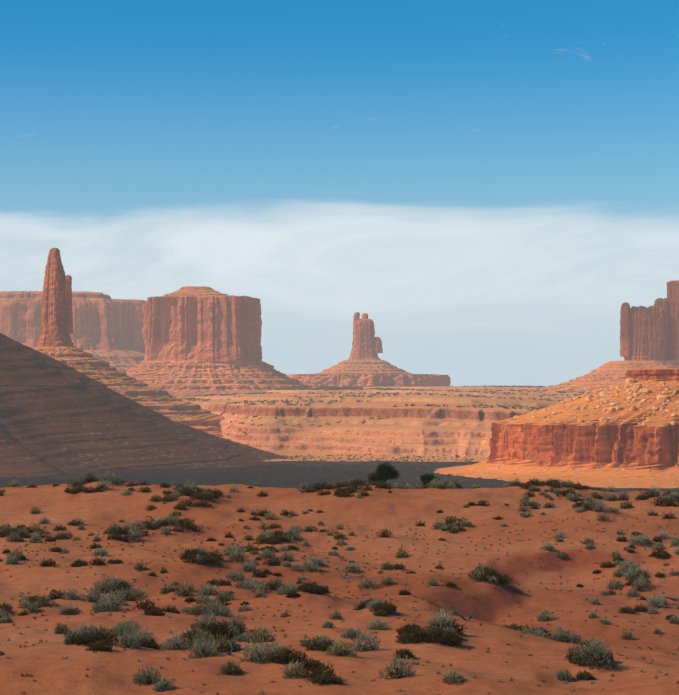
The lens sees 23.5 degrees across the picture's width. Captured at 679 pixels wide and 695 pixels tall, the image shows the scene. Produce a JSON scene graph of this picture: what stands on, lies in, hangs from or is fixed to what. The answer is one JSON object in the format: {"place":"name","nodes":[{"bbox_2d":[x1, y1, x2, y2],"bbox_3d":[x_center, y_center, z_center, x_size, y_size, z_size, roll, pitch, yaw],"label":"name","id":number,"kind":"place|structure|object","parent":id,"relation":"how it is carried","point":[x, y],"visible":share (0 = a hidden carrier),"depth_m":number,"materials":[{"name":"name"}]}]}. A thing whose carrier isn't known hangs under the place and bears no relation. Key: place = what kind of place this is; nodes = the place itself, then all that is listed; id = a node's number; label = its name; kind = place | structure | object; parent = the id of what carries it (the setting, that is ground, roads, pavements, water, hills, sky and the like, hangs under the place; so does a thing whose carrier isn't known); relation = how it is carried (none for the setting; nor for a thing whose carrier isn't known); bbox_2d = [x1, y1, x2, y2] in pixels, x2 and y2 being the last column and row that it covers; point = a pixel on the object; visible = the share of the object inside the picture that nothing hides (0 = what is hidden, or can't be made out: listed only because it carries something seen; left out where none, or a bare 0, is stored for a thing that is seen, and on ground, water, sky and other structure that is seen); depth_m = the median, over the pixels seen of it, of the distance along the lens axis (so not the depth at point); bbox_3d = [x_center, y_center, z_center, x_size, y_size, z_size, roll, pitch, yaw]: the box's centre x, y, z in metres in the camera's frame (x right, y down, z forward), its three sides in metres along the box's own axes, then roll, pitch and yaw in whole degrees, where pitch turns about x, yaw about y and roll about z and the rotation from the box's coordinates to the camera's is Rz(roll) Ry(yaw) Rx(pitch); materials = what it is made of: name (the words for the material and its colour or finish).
{"place":"outdoors","nodes":[
{"label":"outdoors","id":0,"kind":"place"},
{"bbox_2d":[84,350,144,371],"bbox_3d":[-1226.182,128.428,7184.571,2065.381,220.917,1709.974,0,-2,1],"label":"talus slope","id":1,"kind":"structure","parent":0,"point":[122,360],"depth_m":6918.30,"materials":[{"name":"brown stone"}]},
{"bbox_2d":[0,298,145,350],"bbox_3d":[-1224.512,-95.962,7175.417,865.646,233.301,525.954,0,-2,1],"label":"mesa cliff","id":2,"kind":"structure","parent":1,"relation":"on","point":[106,324],"depth_m":6965.77,"materials":[{"name":"brown stone"}]},
{"bbox_2d":[0,291,110,298],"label":"mesa top","id":3,"kind":"object","parent":2,"relation":"on","point":[34,294],"visible":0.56,"depth_m":7050.39,"materials":[{"name":"brown stone"}]},
{"bbox_2d":[33,346,225,437],"bbox_3d":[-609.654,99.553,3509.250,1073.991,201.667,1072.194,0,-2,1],"label":"talus slope","id":4,"kind":"structure","parent":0,"point":[171,407],"depth_m":3402.29,"materials":[{"name":"brown stone"}]},
{"bbox_2d":[36,248,73,346],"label":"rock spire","id":5,"kind":"structure","parent":4,"relation":"on","point":[53,322],"depth_m":3493.72,"materials":[{"name":"brown stone"}]},
{"bbox_2d":[64,275,72,333],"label":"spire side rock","id":6,"kind":"object","parent":5,"relation":"on","point":[68,316],"visible":0.92,"depth_m":3501.53,"materials":[{"name":"brown stone"}]},
{"bbox_2d":[0,333,286,476],"bbox_3d":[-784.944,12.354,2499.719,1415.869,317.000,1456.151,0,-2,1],"label":"shadowed hillside","id":7,"kind":"structure","parent":0,"point":[58,418],"depth_m":2232.64,"materials":[{"name":"brown stone"}]},
{"bbox_2d":[0,481,678,694],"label":"dune sand","id":8,"kind":"structure","parent":0,"point":[398,513],"depth_m":183.72,"materials":[{"name":"orange sand"}]},
{"bbox_2d":[0,470,678,694],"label":"desert shrubs","id":9,"kind":"object","parent":8,"relation":"on","point":[201,637],"visible":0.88,"depth_m":173.51,"materials":[{"name":"green plant"}]},
{"bbox_2d":[0,516,678,694],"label":"grass tufts","id":10,"kind":"object","parent":8,"relation":"on","point":[305,636],"visible":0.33,"depth_m":173.40,"materials":[{"name":"green plant"}]},
{"bbox_2d":[143,484,678,654],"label":"dead branches","id":11,"kind":"object","parent":8,"relation":"on","point":[454,612],"visible":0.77,"depth_m":186.81,"materials":[{"name":"brown wood"}]},
{"bbox_2d":[0,461,678,491],"bbox_3d":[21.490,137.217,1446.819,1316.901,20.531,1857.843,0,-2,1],"label":"shadowed valley floor","id":12,"kind":"structure","parent":0,"point":[415,465],"depth_m":1960.14,"materials":[{"name":"sand"}]},
{"bbox_2d":[4,453,510,486],"bbox_3d":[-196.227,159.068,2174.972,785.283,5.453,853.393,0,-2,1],"label":"valley shrubs","id":13,"kind":"object","parent":12,"relation":"on","point":[282,471],"visible":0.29,"depth_m":2022.41,"materials":[{"name":"green plant"}]},
{"bbox_2d":[367,461,399,483],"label":"juniper tree","id":14,"kind":"object","parent":12,"relation":"on","point":[384,471],"visible":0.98,"depth_m":313.69,"materials":[{"name":"green plant"}]},
{"bbox_2d":[182,386,589,461],"bbox_3d":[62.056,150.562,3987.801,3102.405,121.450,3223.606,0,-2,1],"label":"terrace rock","id":15,"kind":"object","parent":12,"relation":"on","point":[420,428],"visible":0.29,"depth_m":2833.66,"materials":[{"name":"brown stone"}]},
{"bbox_2d":[125,361,311,398],"bbox_3d":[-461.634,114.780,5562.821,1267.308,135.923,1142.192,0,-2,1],"label":"talus slope","id":16,"kind":"structure","parent":15,"relation":"on","point":[185,379],"depth_m":5376.11,"materials":[{"name":"brown stone"}]},
{"bbox_2d":[142,295,261,361],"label":"butte","id":17,"kind":"object","parent":16,"relation":"on","point":[221,328],"visible":0.98,"depth_m":5471.94,"materials":[{"name":"brown stone"}]},
{"bbox_2d":[163,286,227,295],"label":"butte cap","id":18,"kind":"object","parent":17,"relation":"on","point":[194,291],"visible":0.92,"depth_m":5524.72,"materials":[{"name":"brown stone"}]},
{"bbox_2d":[287,360,450,386],"bbox_3d":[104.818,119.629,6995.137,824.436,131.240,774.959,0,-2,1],"label":"butte base","id":19,"kind":"object","parent":15,"relation":"on","point":[362,373],"visible":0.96,"depth_m":6750.60,"materials":[{"name":"brown stone"}]},
{"bbox_2d":[347,318,380,359],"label":"rock tower","id":20,"kind":"structure","parent":19,"relation":"on","point":[363,339],"depth_m":6966.30,"materials":[{"name":"brown stone"}]},
{"bbox_2d":[353,312,359,325],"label":"rock knob","id":21,"kind":"object","parent":20,"relation":"on","point":[356,316],"visible":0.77,"depth_m":6994.19,"materials":[{"name":"brown stone"}]},
{"bbox_2d":[362,313,367,318],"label":"rock knob","id":22,"kind":"object","parent":20,"relation":"on","point":[364,315],"visible":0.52,"depth_m":6992.92,"materials":[{"name":"brown stone"}]},
{"bbox_2d":[374,337,382,352],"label":"rock pinnacle","id":23,"kind":"object","parent":20,"relation":"on","point":[378,348],"visible":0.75,"depth_m":6974.38,"materials":[{"name":"brown stone"}]},
{"bbox_2d":[182,385,590,439],"bbox_3d":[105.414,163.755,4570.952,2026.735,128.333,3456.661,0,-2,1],"label":"shrubs","id":24,"kind":"object","parent":15,"relation":"on","point":[395,394],"visible":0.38,"depth_m":4128.80,"materials":[{"name":"green plant"}]},
{"bbox_2d":[541,360,678,391],"bbox_3d":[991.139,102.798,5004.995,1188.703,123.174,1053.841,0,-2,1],"label":"talus slope","id":25,"kind":"structure","parent":15,"relation":"on","point":[608,374],"depth_m":4904.04,"materials":[{"name":"brown stone"}]},
{"bbox_2d":[624,305,669,360],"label":"butte cliff","id":26,"kind":"structure","parent":25,"relation":"on","point":[648,333],"depth_m":4945.26,"materials":[{"name":"brown stone"}]},
{"bbox_2d":[620,302,630,356],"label":"rock pillar","id":27,"kind":"structure","parent":26,"relation":"on","point":[625,340],"depth_m":4965.26,"materials":[{"name":"brown stone"}]},
{"bbox_2d":[654,298,668,355],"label":"rock pillar","id":28,"kind":"structure","parent":25,"relation":"on","point":[663,303],"depth_m":4966.81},
{"bbox_2d":[667,280,678,359],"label":"rock tower","id":29,"kind":"structure","parent":25,"relation":"on","point":[673,293],"depth_m":4958.18,"materials":[{"name":"brown stone"}]},
{"bbox_2d":[420,473,439,484],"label":"juniper tree","id":30,"kind":"object","parent":12,"relation":"on","point":[425,479],"visible":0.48,"depth_m":315.75,"materials":[{"name":"green plant"}]},
{"bbox_2d":[434,368,678,487],"bbox_3d":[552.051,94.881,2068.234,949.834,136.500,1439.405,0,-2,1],"label":"low mesa","id":31,"kind":"structure","parent":12,"relation":"on","point":[630,442],"depth_m":1923.45,"materials":[{"name":"stone"}]},
{"bbox_2d":[488,378,678,484],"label":"boulders","id":32,"kind":"object","parent":31,"relation":"on","point":[635,388],"visible":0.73,"depth_m":1971.81,"materials":[{"name":"orange stone"}]},
{"bbox_2d":[0,0,678,385],"label":"sky","id":33,"kind":"structure","parent":0,"point":[490,183],"materials":[{"name":"blue"}]},
{"bbox_2d":[311,386,551,388],"bbox_3d":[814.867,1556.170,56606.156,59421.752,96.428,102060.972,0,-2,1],"label":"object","id":34,"kind":"structure","parent":0,"point":[404,386],"depth_m":5732.97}
]}

